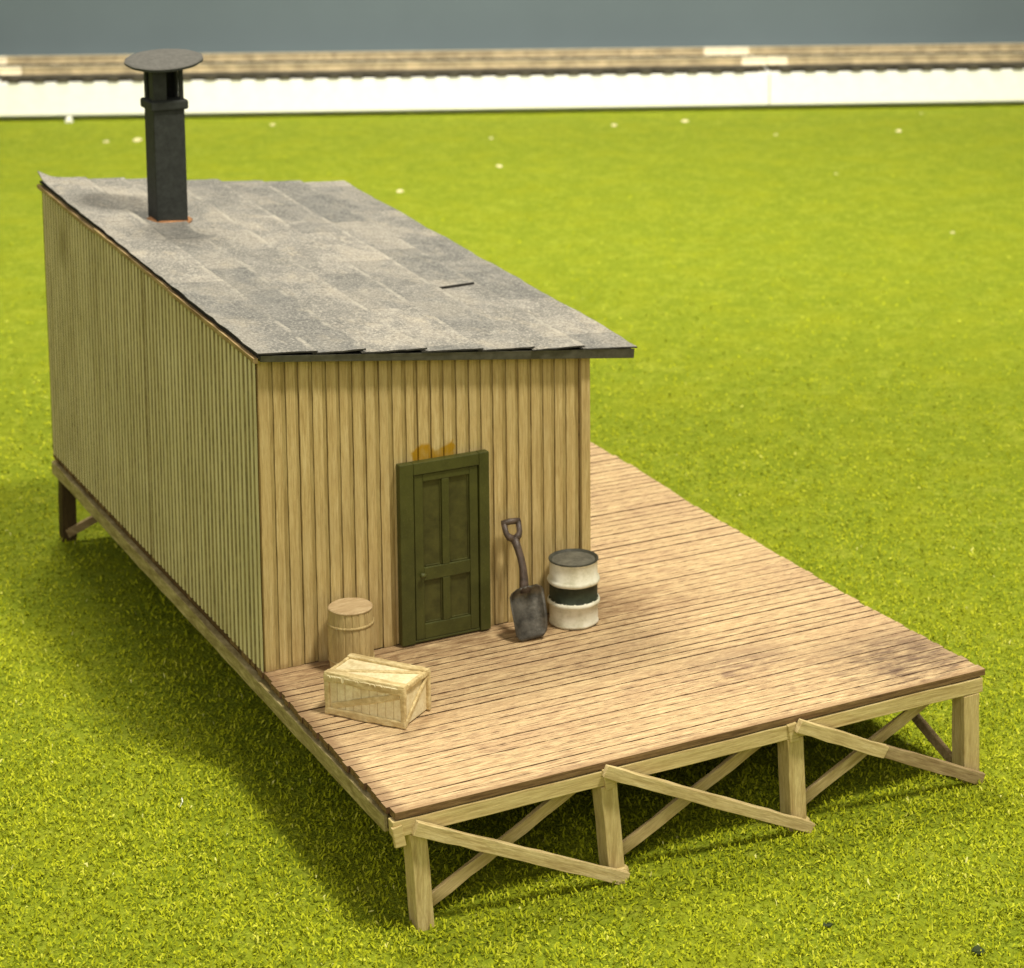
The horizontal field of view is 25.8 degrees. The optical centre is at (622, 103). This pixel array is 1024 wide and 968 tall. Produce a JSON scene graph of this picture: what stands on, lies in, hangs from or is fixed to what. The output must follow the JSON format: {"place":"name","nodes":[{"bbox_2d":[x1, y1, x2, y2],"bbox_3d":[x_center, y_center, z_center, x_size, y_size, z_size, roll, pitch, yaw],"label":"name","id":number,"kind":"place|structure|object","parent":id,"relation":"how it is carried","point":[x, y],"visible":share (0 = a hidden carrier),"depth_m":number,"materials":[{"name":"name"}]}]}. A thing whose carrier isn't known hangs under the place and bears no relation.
{"place":"outdoors","nodes":[
{"label":"outdoors","id":0,"kind":"place"},
{"bbox_2d":[0,104,1023,967],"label":"ground","id":1,"kind":"structure","parent":0,"point":[924,168],"depth_m":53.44,"materials":[{"name":"green plant"}]},
{"bbox_2d":[65,116,72,122],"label":"crumb","id":2,"kind":"object","parent":1,"relation":"on","point":[68,119],"visible":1,"depth_m":98.89,"materials":[{"name":"white"}]},
{"bbox_2d":[0,71,768,118],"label":"foam board","id":3,"kind":"object","parent":1,"relation":"on","point":[225,97],"visible":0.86,"depth_m":100.66,"materials":[{"name":"white plastic"}]},
{"bbox_2d":[0,64,18,77],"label":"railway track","id":4,"kind":"structure","parent":3,"relation":"on","point":[1,76],"depth_m":103.17,"materials":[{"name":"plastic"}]},
{"bbox_2d":[0,47,766,83],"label":"railway track","id":5,"kind":"structure","parent":3,"relation":"on","point":[361,65],"depth_m":101.76,"materials":[{"name":"wood"}]},
{"bbox_2d":[52,442,984,931],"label":"loading platform","id":6,"kind":"structure","parent":1,"relation":"on","point":[706,636],"depth_m":34.43,"materials":[{"name":"brown wood"}]},
{"bbox_2d":[37,49,636,671],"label":"storage shed","id":7,"kind":"structure","parent":6,"relation":"on","point":[285,413],"depth_m":36.85,"materials":[{"name":"beige wood"}]},
{"bbox_2d":[396,449,490,646],"bbox_3d":[-2.883,7.192,36.010,1.575,3.025,0.206,-5,10,-28],"label":"door","id":8,"kind":"structure","parent":7,"relation":"in","point":[443,513],"depth_m":36.00,"materials":[{"name":"paint"}]},
{"bbox_2d":[327,598,374,667],"bbox_3d":[-4.283,8.382,35.041,0.740,1.030,0.740,-5,10,-28],"label":"wooden barrel","id":9,"kind":"object","parent":6,"relation":"on","point":[350,622],"visible":0.79,"depth_m":34.75,"materials":[{"name":"brown wood"}]},
{"bbox_2d":[323,653,430,728],"bbox_3d":[-3.683,8.817,33.407,1.412,0.689,0.807,4,10,24],"label":"wooden crate","id":10,"kind":"object","parent":6,"relation":"on","point":[364,688],"visible":1,"depth_m":33.17,"materials":[{"name":"beige wood"}]},
{"bbox_2d":[501,518,547,641],"bbox_3d":[-1.653,7.756,36.315,0.573,1.861,0.809,-5,10,-28],"label":"shovel","id":11,"kind":"object","parent":6,"relation":"on","point":[528,607],"visible":1,"depth_m":36.25,"materials":[{"name":"grey metal"}]},
{"bbox_2d":[547,548,599,629],"bbox_3d":[-0.815,8.047,36.888,0.879,1.114,0.882,-5,10,-28],"label":"steel drum","id":12,"kind":"object","parent":6,"relation":"on","point":[573,597],"visible":1,"depth_m":36.57,"materials":[{"name":"white metal"}]},
{"bbox_2d":[823,922,832,927],"bbox_3d":[2.830,11.354,30.782,0.160,0.026,0.116,-5,10,-28],"label":"scrap","id":13,"kind":"object","parent":1,"relation":"on","point":[827,924],"visible":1,"depth_m":30.76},
{"bbox_2d":[752,55,1023,106],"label":"foam board","id":14,"kind":"object","parent":1,"relation":"on","point":[886,87],"visible":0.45,"depth_m":102.56,"materials":[{"name":"white plastic"}]},
{"bbox_2d":[728,43,1023,72],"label":"railway track","id":15,"kind":"structure","parent":14,"relation":"on","point":[880,58],"depth_m":103.43,"materials":[{"name":"wood"}]},
{"bbox_2d":[971,945,985,953],"bbox_3d":[4.795,11.448,30.121,0.179,0.035,0.204,-5,10,-28],"label":"scrap","id":16,"kind":"object","parent":1,"relation":"on","point":[976,949],"visible":1,"depth_m":30.09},
{"bbox_2d":[0,0,1023,55],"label":"backdrop","id":17,"kind":"structure","parent":0,"point":[69,27],"depth_m":107.45,"materials":[{"name":"paint"}]}
]}

